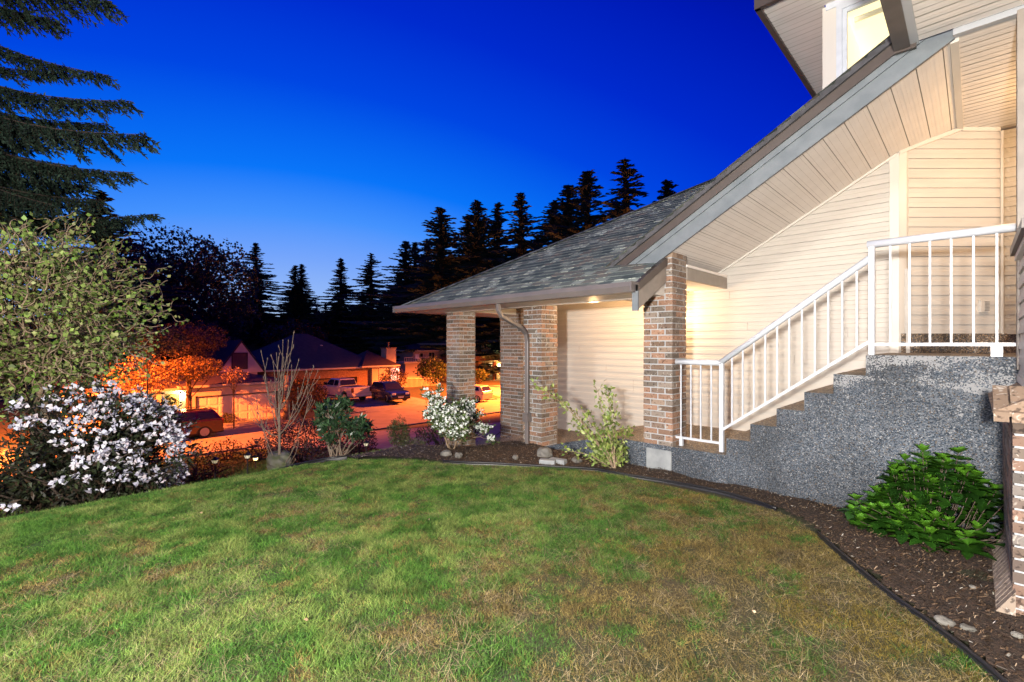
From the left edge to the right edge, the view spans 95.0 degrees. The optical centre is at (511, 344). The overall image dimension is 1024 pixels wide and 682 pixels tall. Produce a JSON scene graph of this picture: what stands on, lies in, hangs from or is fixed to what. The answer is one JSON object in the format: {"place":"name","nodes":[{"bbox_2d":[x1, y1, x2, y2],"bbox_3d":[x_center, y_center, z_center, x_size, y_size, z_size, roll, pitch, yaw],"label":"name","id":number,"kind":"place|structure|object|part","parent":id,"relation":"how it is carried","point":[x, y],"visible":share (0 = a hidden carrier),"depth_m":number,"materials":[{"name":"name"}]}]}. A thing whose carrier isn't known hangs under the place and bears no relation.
{"place":"outdoors","nodes":[
{"label":"outdoors","id":0,"kind":"place"},
{"bbox_2d":[0,447,393,518],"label":"bank grass","id":1,"kind":"structure","parent":0,"point":[239,465],"depth_m":12.12,"materials":[{"name":"green plant"}]},
{"bbox_2d":[0,399,500,474],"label":"street","id":2,"kind":"structure","parent":0,"point":[245,434],"depth_m":29.68,"materials":[{"name":"grey asphalt"}]},
{"bbox_2d":[100,355,182,396],"bbox_3d":[-20.675,2.838,26.073,4.425,4.908,3.807,0,0,45],"label":"leafy tree","id":3,"kind":"object","parent":2,"relation":"on","point":[152,383],"visible":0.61,"depth_m":25.81,"materials":[{"name":"orange plant"}]},
{"bbox_2d":[118,325,188,397],"bbox_3d":[-17.152,2.124,22.018,3.579,6.229,3.505,0,0,45],"label":"leafy tree","id":4,"kind":"object","parent":2,"relation":"on","point":[163,346],"visible":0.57,"depth_m":21.97,"materials":[{"name":"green plant"}]},
{"bbox_2d":[157,406,223,438],"bbox_3d":[-18.864,4.434,25.876,2.100,1.618,4.770,0,0,42],"label":"station wagon","id":5,"kind":"object","parent":2,"relation":"on","point":[211,421],"visible":0.39,"depth_m":26.34,"materials":[{"name":"red paint"}]},
{"bbox_3d":[-17.883,3.988,25.761,0.147,0.430,0.900,0,0,42],"label":"side window","id":6,"kind":"part","parent":5,"relation":"part of","materials":[{"name":"black glass"}]},
{"bbox_3d":[-17.197,3.998,26.509,0.141,0.410,0.930,0,0,42],"label":"side window","id":7,"kind":"part","parent":5,"relation":"part of","materials":[{"name":"black glass"}]},
{"bbox_2d":[221,366,247,427],"bbox_3d":[-17.492,3.324,29.520,1.534,3.940,1.596,0,0,45],"label":"magnolia tree","id":8,"kind":"object","parent":2,"relation":"on","point":[236,376],"visible":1,"depth_m":29.45,"materials":[{"name":"orange plant"}]},
{"bbox_2d":[223,416,301,427],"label":"driveway","id":9,"kind":"structure","parent":0,"point":[246,422],"depth_m":32.23,"materials":[{"name":"concrete"}]},
{"bbox_2d":[302,394,428,412],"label":"driveway","id":10,"kind":"structure","parent":0,"point":[368,404],"depth_m":40.68,"materials":[{"name":"concrete"}]},
{"bbox_2d":[316,377,371,399],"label":"pickup truck","id":11,"kind":"object","parent":10,"relation":"on","point":[348,387],"visible":0.7,"depth_m":41.45,"materials":[{"name":"grey paint"}]},
{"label":"side window","id":12,"kind":"part","parent":11,"relation":"part of","materials":[{"name":"black glass"}]},
{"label":"rear window","id":13,"kind":"part","parent":11,"relation":"part of","materials":[{"name":"black glass"}]},
{"bbox_2d":[371,380,409,401],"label":"suv","id":14,"kind":"object","parent":10,"relation":"on","point":[387,391],"visible":0.93,"depth_m":41.55,"materials":[{"name":"blue paint"}]},
{"bbox_2d":[249,422,500,449],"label":"driveway","id":15,"kind":"structure","parent":0,"point":[382,438],"depth_m":17.05,"materials":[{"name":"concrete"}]},
{"bbox_2d":[0,0,825,318],"label":"sky","id":16,"kind":"structure","parent":0,"point":[316,134],"materials":[{"name":"blue"}]},
{"bbox_2d":[415,354,420,360],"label":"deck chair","id":17,"kind":"object","parent":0,"point":[417,356],"visible":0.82,"depth_m":64.97,"materials":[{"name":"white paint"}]},
{"bbox_2d":[489,385,500,395],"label":"turning circle","id":18,"kind":"object","parent":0,"point":[495,389],"visible":0.04,"depth_m":54.77,"materials":[{"name":"concrete"}]},
{"bbox_2d":[0,325,1003,681],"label":"ground","id":19,"kind":"structure","parent":0,"point":[672,583],"depth_m":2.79,"materials":[{"name":"green plant"}]},
{"bbox_2d":[0,0,165,310],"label":"spruce","id":20,"kind":"object","parent":19,"relation":"on","point":[19,197],"visible":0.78,"depth_m":8.76,"materials":[{"name":"green plant"}]},
{"bbox_2d":[0,207,188,496],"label":"contorted hazel","id":21,"kind":"object","parent":19,"relation":"on","point":[41,360],"visible":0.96,"depth_m":6.97,"materials":[{"name":"green plant"}]},
{"bbox_2d":[0,190,200,393],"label":"conifer","id":22,"kind":"object","parent":19,"relation":"on","point":[102,196],"visible":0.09,"depth_m":48.66,"materials":[{"name":"green plant"}]},
{"bbox_2d":[0,380,216,518],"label":"rhododendron","id":23,"kind":"object","parent":19,"relation":"on","point":[119,461],"visible":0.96,"depth_m":5.98,"materials":[{"name":"white plant"}]},
{"bbox_2d":[116,241,182,348],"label":"leafy tree","id":24,"kind":"object","parent":19,"relation":"on","point":[149,269],"visible":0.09,"depth_m":55.55,"materials":[{"name":"green plant"}]},
{"bbox_2d":[53,340,283,434],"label":"house","id":25,"kind":"structure","parent":19,"relation":"on","point":[214,391],"depth_m":34.28,"materials":[{"name":"paint"}]},
{"bbox_2d":[165,394,178,409],"bbox_3d":[-23.267,4.425,32.121,0.160,2.050,0.744,0,0,45],"label":"front door","id":26,"kind":"structure","parent":25,"relation":"in","point":[176,396],"depth_m":32.21,"materials":[{"name":"yellow"}]},
{"bbox_2d":[197,392,275,421],"bbox_3d":[-19.849,4.599,34.063,0.082,1.903,5.120,0,0,45],"label":"garage door","id":27,"kind":"structure","parent":25,"relation":"in","point":[243,403],"depth_m":34.23,"materials":[{"name":"beige"}]},
{"bbox_2d":[231,352,247,368],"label":"window","id":28,"kind":"structure","parent":25,"relation":"in","point":[240,360],"depth_m":40.96,"materials":[{"name":"grey"}]},
{"bbox_2d":[124,222,228,359],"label":"leafy tree","id":29,"kind":"object","parent":19,"relation":"on","point":[161,250],"visible":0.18,"depth_m":60.27,"materials":[{"name":"green plant"}]},
{"bbox_2d":[146,318,230,408],"bbox_3d":[-21.409,1.899,30.990,4.990,7.264,5.034,0,0,45],"label":"maple tree","id":30,"kind":"object","parent":19,"relation":"on","point":[202,336],"visible":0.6,"depth_m":30.76,"materials":[{"name":"orange plant"}]},
{"bbox_2d":[151,353,225,408],"bbox_3d":[-20.282,2.964,29.507,4.022,4.785,3.838,0,0,45],"label":"maple tree","id":31,"kind":"object","parent":19,"relation":"on","point":[189,372],"visible":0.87,"depth_m":29.21,"materials":[{"name":"orange plant"}]},
{"bbox_2d":[137,302,245,369],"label":"leafy tree","id":32,"kind":"object","parent":19,"relation":"on","point":[186,314],"visible":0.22,"depth_m":55.00,"materials":[{"name":"orange plant"}]},
{"bbox_2d":[171,451,233,483],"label":"shrub","id":33,"kind":"object","parent":19,"relation":"on","point":[204,476],"visible":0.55,"depth_m":9.56,"materials":[{"name":"red plant"}]},
{"bbox_2d":[211,456,218,478],"bbox_3d":[-5.441,2.303,8.599,0.131,0.506,0.131,0,0,25],"label":"path lantern","id":34,"kind":"object","parent":19,"relation":"on","point":[215,460],"visible":0.95,"depth_m":8.59,"materials":[{"name":"black plastic"}]},
{"bbox_2d":[163,234,271,338],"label":"leafy tree","id":35,"kind":"object","parent":19,"relation":"on","point":[230,303],"visible":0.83,"depth_m":58.89,"materials":[{"name":"green plant"}]},
{"bbox_2d":[22,308,414,352],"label":"woodland","id":36,"kind":"object","parent":19,"relation":"on","point":[283,316],"visible":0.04,"depth_m":84.70,"materials":[{"name":"green plant"}]},
{"bbox_2d":[206,437,243,460],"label":"shrub","id":37,"kind":"object","parent":19,"relation":"on","point":[230,454],"visible":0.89,"depth_m":15.95,"materials":[{"name":"red plant"}]},
{"bbox_2d":[220,412,237,422],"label":"shrub","id":38,"kind":"object","parent":19,"relation":"on","point":[226,418],"visible":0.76,"depth_m":32.92,"materials":[{"name":"green plant"}]},
{"bbox_2d":[244,452,250,474],"bbox_3d":[-5.072,2.308,8.999,0.131,0.504,0.131,0,0,25],"label":"path lantern","id":39,"kind":"object","parent":19,"relation":"on","point":[247,456],"visible":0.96,"depth_m":8.98,"materials":[{"name":"black plastic"}]},
{"bbox_2d":[0,398,499,460],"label":"kerb","id":40,"kind":"structure","parent":19,"relation":"on","point":[3,451],"depth_m":29.26,"materials":[{"name":"concrete"}]},
{"bbox_2d":[231,437,275,461],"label":"shrub","id":41,"kind":"object","parent":19,"relation":"on","point":[259,454],"visible":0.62,"depth_m":13.90,"materials":[{"name":"red plant"}]},
{"bbox_2d":[253,455,258,468],"bbox_3d":[-6.119,2.810,11.199,0.131,0.345,0.131,0,0,-25],"label":"path lantern","id":42,"kind":"object","parent":19,"relation":"on","point":[255,458],"visible":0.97,"depth_m":11.18,"materials":[{"name":"black plastic"}]},
{"bbox_2d":[221,242,295,344],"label":"conifer","id":43,"kind":"object","parent":19,"relation":"on","point":[252,339],"visible":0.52,"depth_m":84.73,"materials":[{"name":"green plant"}]},
{"bbox_2d":[266,450,292,470],"bbox_3d":[-4.747,2.417,9.581,0.554,0.469,0.509,0,0,45],"label":"boulder","id":44,"kind":"object","parent":19,"relation":"on","point":[275,461],"visible":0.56,"depth_m":9.41,"materials":[{"name":"grey stone"}]},
{"bbox_2d":[251,332,319,464],"bbox_3d":[-4.541,1.155,9.477,1.328,2.885,0.520,0,0,5],"label":"bare sapling","id":45,"kind":"object","parent":19,"relation":"on","point":[280,406],"visible":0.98,"depth_m":9.47,"materials":[{"name":"brown plant"}]},
{"bbox_2d":[283,375,290,419],"bbox_3d":[-15.829,3.746,33.021,0.561,3.148,0.550,0,0,45],"label":"pale trunk tree","id":46,"kind":"object","parent":19,"relation":"on","point":[286,410],"visible":0.77,"depth_m":32.83,"materials":[{"name":"plant"}]},
{"bbox_2d":[260,265,323,342],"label":"conifer","id":47,"kind":"object","parent":19,"relation":"on","point":[294,272],"visible":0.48,"depth_m":89.21,"materials":[{"name":"green plant"}]},
{"bbox_2d":[275,264,321,332],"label":"conifer","id":48,"kind":"object","parent":19,"relation":"on","point":[302,281],"visible":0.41,"depth_m":90.70,"materials":[{"name":"green plant"}]},
{"bbox_2d":[254,417,345,463],"bbox_3d":[-5.110,2.362,11.427,2.677,1.192,1.909,0,0,45],"label":"purple shrub","id":49,"kind":"object","parent":19,"relation":"on","point":[304,450],"visible":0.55,"depth_m":11.27,"materials":[{"name":"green plant"}]},
{"bbox_2d":[277,376,329,417],"bbox_3d":[-15.225,3.792,34.127,3.757,3.096,3.533,0,0,45],"label":"red shrub","id":50,"kind":"object","parent":19,"relation":"on","point":[293,396],"visible":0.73,"depth_m":33.61,"materials":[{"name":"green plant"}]},
{"bbox_2d":[281,455,346,467],"bbox_3d":[-3.304,1.881,6.994,2.047,0.629,0.197,0,0,25],"label":"lawn edging","id":51,"kind":"object","parent":19,"relation":"on","point":[334,458],"visible":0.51,"depth_m":6.63,"materials":[{"name":"black plastic"}]},
{"bbox_2d":[251,334,399,392],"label":"house","id":52,"kind":"structure","parent":19,"relation":"on","point":[328,361],"depth_m":51.43,"materials":[{"name":"brown brick"}]},
{"bbox_2d":[292,377,354,392],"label":"garage door","id":53,"kind":"structure","parent":52,"relation":"in","point":[322,380],"depth_m":49.97,"materials":[{"name":"brown"}]},
{"bbox_2d":[379,368,388,380],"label":"window","id":54,"kind":"structure","parent":52,"relation":"in","point":[381,370],"depth_m":54.07,"materials":[{"name":"orange"}]},
{"bbox_2d":[390,367,399,380],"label":"window","id":55,"kind":"structure","parent":52,"relation":"in","point":[396,367],"depth_m":55.31,"materials":[{"name":"grey"}]},
{"bbox_2d":[305,258,364,350],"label":"conifer","id":56,"kind":"object","parent":19,"relation":"on","point":[336,307],"visible":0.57,"depth_m":87.08,"materials":[{"name":"green plant"}]},
{"bbox_2d":[309,394,373,456],"bbox_3d":[-3.333,1.689,9.210,1.295,1.375,1.201,0,0,3],"label":"rhododendron","id":57,"kind":"object","parent":19,"relation":"on","point":[356,427],"visible":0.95,"depth_m":9.03,"materials":[{"name":"green plant"}]},
{"bbox_2d":[318,421,377,456],"bbox_3d":[-4.558,2.530,12.511,2.155,1.258,1.364,0,0,7],"label":"purple shrub","id":58,"kind":"object","parent":19,"relation":"on","point":[358,450],"visible":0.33,"depth_m":12.41,"materials":[{"name":"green plant"}]},
{"bbox_2d":[324,253,397,354],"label":"conifer","id":59,"kind":"object","parent":19,"relation":"on","point":[368,276],"visible":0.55,"depth_m":84.90,"materials":[{"name":"green plant"}]},
{"bbox_2d":[363,440,368,451],"bbox_3d":[-3.109,2.330,9.999,0.131,0.592,0.131,0,0,25],"label":"path lantern","id":60,"kind":"object","parent":19,"relation":"on","point":[366,444],"visible":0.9,"depth_m":9.97,"materials":[{"name":"black plastic"}]},
{"bbox_2d":[347,241,419,350],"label":"conifer","id":61,"kind":"object","parent":19,"relation":"on","point":[406,254],"visible":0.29,"depth_m":82.61,"materials":[{"name":"green plant"}]},
{"bbox_2d":[378,367,408,385],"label":"red shrub","id":62,"kind":"object","parent":19,"relation":"on","point":[388,378],"visible":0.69,"depth_m":46.83,"materials":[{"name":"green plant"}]},
{"bbox_2d":[358,242,431,350],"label":"conifer","id":63,"kind":"object","parent":19,"relation":"on","point":[414,245],"visible":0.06,"depth_m":85.36,"materials":[{"name":"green plant"}]},
{"bbox_2d":[387,415,410,447],"bbox_3d":[-2.106,1.715,8.779,0.517,0.894,0.468,0,0,45],"label":"juniper","id":64,"kind":"object","parent":19,"relation":"on","point":[394,432],"visible":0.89,"depth_m":8.75,"materials":[{"name":"green plant"}]},
{"bbox_2d":[390,240,432,312],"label":"conifer","id":65,"kind":"object","parent":19,"relation":"on","point":[424,252],"visible":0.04,"depth_m":89.69,"materials":[{"name":"green plant"}]},
{"bbox_2d":[337,207,500,370],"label":"conifer","id":66,"kind":"object","parent":19,"relation":"on","point":[441,261],"visible":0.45,"depth_m":75.73,"materials":[{"name":"green plant"}]},
{"bbox_2d":[400,376,438,386],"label":"picket fence","id":67,"kind":"object","parent":19,"relation":"on","point":[412,378],"visible":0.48,"depth_m":57.99,"materials":[{"name":"white wood"}]},
{"bbox_2d":[396,344,444,376],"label":"house","id":68,"kind":"structure","parent":19,"relation":"on","point":[407,362],"depth_m":68.94,"materials":[{"name":"grey"}]},
{"bbox_2d":[428,352,434,357],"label":"window","id":69,"kind":"structure","parent":68,"relation":"in","point":[431,354],"depth_m":70.34,"materials":[{"name":"grey glass"}]},
{"bbox_2d":[412,356,446,384],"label":"shrub","id":70,"kind":"object","parent":19,"relation":"on","point":[425,367],"visible":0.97,"depth_m":59.36,"materials":[{"name":"green plant"}]},
{"bbox_2d":[369,215,500,348],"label":"conifer","id":71,"kind":"object","parent":19,"relation":"on","point":[465,229],"visible":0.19,"depth_m":76.54,"materials":[{"name":"green plant"}]},
{"bbox_2d":[391,200,509,372],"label":"conifer","id":72,"kind":"object","parent":19,"relation":"on","point":[478,223],"visible":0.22,"depth_m":77.84,"materials":[{"name":"green plant"}]},
{"bbox_2d":[412,422,499,445],"bbox_3d":[-1.305,2.296,10.877,1.176,1.101,2.234,0,0,45],"label":"hedge","id":73,"kind":"object","parent":19,"relation":"on","point":[429,433],"visible":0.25,"depth_m":10.51,"materials":[{"name":"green plant"}]},
{"bbox_2d":[417,336,500,379],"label":"house","id":74,"kind":"structure","parent":19,"relation":"on","point":[482,362],"depth_m":71.64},
{"bbox_2d":[475,367,489,383],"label":"shrub","id":75,"kind":"object","parent":19,"relation":"on","point":[481,377],"visible":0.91,"depth_m":61.71,"materials":[{"name":"green plant"}]},
{"bbox_2d":[436,202,531,373],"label":"conifer","id":76,"kind":"object","parent":19,"relation":"on","point":[499,219],"visible":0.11,"depth_m":80.52,"materials":[{"name":"green plant"}]},
{"bbox_2d":[475,384,492,401],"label":"hatchback","id":77,"kind":"object","parent":19,"relation":"on","point":[483,392],"visible":0.41,"depth_m":43.21,"materials":[{"name":"beige paint"}]},
{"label":"rear window","id":78,"kind":"part","parent":77,"relation":"part of","materials":[{"name":"black glass"}]},
{"bbox_2d":[440,192,554,359],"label":"conifer","id":79,"kind":"object","parent":19,"relation":"on","point":[521,247],"visible":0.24,"depth_m":77.23,"materials":[{"name":"green plant"}]},
{"bbox_2d":[173,460,869,672],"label":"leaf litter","id":80,"kind":"object","parent":19,"relation":"on","point":[754,611],"visible":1,"depth_m":2.75,"materials":[{"name":"brown plant"}]},
{"bbox_2d":[499,235,543,334],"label":"conifer","id":81,"kind":"object","parent":19,"relation":"on","point":[538,239],"depth_m":83.85,"materials":[{"name":"green plant"}]},
{"bbox_2d":[487,200,563,362],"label":"conifer","id":82,"kind":"object","parent":19,"relation":"on","point":[550,220],"visible":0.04,"depth_m":79.06,"materials":[{"name":"green plant"}]},
{"bbox_2d":[483,185,582,336],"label":"conifer","id":83,"kind":"object","parent":19,"relation":"on","point":[564,208],"visible":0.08,"depth_m":75.31,"materials":[{"name":"green plant"}]},
{"bbox_2d":[476,169,614,373],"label":"conifer","id":84,"kind":"object","parent":19,"relation":"on","point":[586,188],"visible":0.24,"depth_m":73.11,"materials":[{"name":"green plant"}]},
{"bbox_2d":[475,424,743,482],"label":"walkway","id":85,"kind":"structure","parent":19,"relation":"on","point":[699,460],"depth_m":6.05,"materials":[{"name":"grey concrete"}]},
{"bbox_2d":[442,460,776,510],"bbox_3d":[0.931,1.599,5.645,3.924,0.104,0.572,0,0,28],"label":"lawn edging","id":86,"kind":"object","parent":19,"relation":"on","point":[718,491],"visible":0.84,"depth_m":5.56,"materials":[{"name":"black plastic"}]},
{"bbox_2d":[581,158,648,219],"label":"conifer","id":87,"kind":"object","parent":19,"relation":"on","point":[617,208],"visible":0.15,"depth_m":71.78,"materials":[{"name":"green plant"}]},
{"bbox_2d":[652,179,678,202],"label":"conifer","id":88,"kind":"object","parent":19,"relation":"on","point":[667,188],"visible":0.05,"depth_m":79.44,"materials":[{"name":"green plant"}]},
{"bbox_2d":[347,440,1023,681],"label":"mulch bed","id":89,"kind":"object","parent":19,"relation":"on","point":[971,607],"visible":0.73,"depth_m":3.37,"materials":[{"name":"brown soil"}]},
{"bbox_2d":[398,436,428,446],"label":"juniper","id":90,"kind":"object","parent":89,"relation":"on","point":[413,441],"visible":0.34,"depth_m":8.50,"materials":[{"name":"green plant"}]},
{"bbox_2d":[440,450,451,456],"bbox_3d":[-0.935,1.550,6.673,0.183,0.094,0.152,0,0,45],"label":"rock","id":91,"kind":"object","parent":89,"relation":"on","point":[446,453],"visible":0.93,"depth_m":6.62,"materials":[{"name":"stone"}]},
{"bbox_2d":[455,452,462,458],"bbox_3d":[-0.744,1.551,6.548,0.120,0.096,0.094,0,0,45],"label":"rock","id":92,"kind":"object","parent":89,"relation":"on","point":[459,455],"visible":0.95,"depth_m":6.51,"materials":[{"name":"stone"}]},
{"bbox_2d":[418,379,500,448],"bbox_3d":[-0.790,1.079,7.261,1.213,1.121,1.318,0,0,45],"label":"azalea","id":93,"kind":"object","parent":89,"relation":"on","point":[452,421],"visible":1,"depth_m":7.04,"materials":[{"name":"white plant"}]},
{"bbox_2d":[537,447,552,457],"bbox_3d":[0.467,1.528,6.595,0.246,0.182,0.179,0,0,24],"label":"rock","id":94,"kind":"object","parent":89,"relation":"on","point":[544,452],"visible":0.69,"depth_m":6.53,"materials":[{"name":"stone"}]},
{"bbox_2d":[539,458,555,464],"bbox_3d":[0.469,1.555,6.203,0.210,0.070,0.100,0,0,16],"label":"paver","id":95,"kind":"object","parent":89,"relation":"on","point":[547,461],"visible":0.83,"depth_m":6.16,"materials":[{"name":"concrete"}]},
{"bbox_2d":[549,457,566,464],"bbox_3d":[0.612,1.558,6.263,0.230,0.065,0.100,0,0,33],"label":"paver","id":96,"kind":"object","parent":89,"relation":"on","point":[561,461],"visible":0.73,"depth_m":6.21,"materials":[{"name":"concrete"}]},
{"bbox_2d":[572,457,582,462],"bbox_3d":[0.876,1.553,6.314,0.158,0.076,0.139,0,0,45],"label":"rock","id":97,"kind":"object","parent":89,"relation":"on","point":[580,460],"visible":0.84,"depth_m":6.26,"materials":[{"name":"stone"}]},
{"bbox_2d":[530,377,634,467],"bbox_3d":[0.976,1.020,6.249,1.461,1.175,0.703,0,0,1],"label":"young shrub","id":98,"kind":"object","parent":89,"relation":"on","point":[603,455],"visible":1,"depth_m":6.17,"materials":[{"name":"green plant"}]},
{"bbox_2d":[836,443,1005,560],"bbox_3d":[3.389,1.293,3.834,1.322,0.934,0.798,0,0,45],"label":"shrub","id":99,"kind":"object","parent":89,"relation":"on","point":[926,516],"visible":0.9,"depth_m":3.77,"materials":[{"name":"green plant"}]},
{"bbox_2d":[934,615,955,626],"bbox_3d":[2.442,1.561,2.648,0.095,0.042,0.070,0,0,45],"label":"rock","id":100,"kind":"object","parent":89,"relation":"on","point":[943,620],"visible":0.99,"depth_m":2.63,"materials":[{"name":"stone"}]},
{"bbox_2d":[959,623,976,631],"bbox_3d":[2.518,1.564,2.589,0.073,0.024,0.052,0,0,45],"label":"rock","id":101,"kind":"object","parent":89,"relation":"on","point":[964,626],"visible":1,"depth_m":2.58,"materials":[{"name":"stone"}]},
{"bbox_2d":[1011,631,1023,638],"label":"rock","id":102,"kind":"object","parent":89,"relation":"on","point":[1016,634],"visible":1,"depth_m":2.52,"materials":[{"name":"stone"}]},
{"bbox_2d":[393,0,1023,615],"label":"house","id":103,"kind":"structure","parent":19,"relation":"on","point":[907,120],"depth_m":5.78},
{"bbox_2d":[826,0,888,77],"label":"window","id":104,"kind":"structure","parent":103,"relation":"in","point":[861,25],"depth_m":5.58,"materials":[{"name":"white glass"}]},
{"bbox_2d":[726,333,1018,538],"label":"staircase","id":105,"kind":"structure","parent":19,"relation":"on","point":[840,438],"depth_m":4.42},
{"bbox_2d":[675,223,1015,451],"bbox_3d":[3.070,0.130,4.837,2.920,2.241,0.070,0,0,45],"label":"railing","id":106,"kind":"object","parent":105,"relation":"on","point":[996,347],"visible":0.98,"depth_m":4.61,"materials":[{"name":"white metal"}]},
{"bbox_2d":[816,531,1008,681],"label":"lawn edging","id":107,"kind":"object","parent":19,"relation":"on","point":[974,656],"visible":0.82,"depth_m":2.70,"materials":[{"name":"black plastic"}]}
]}

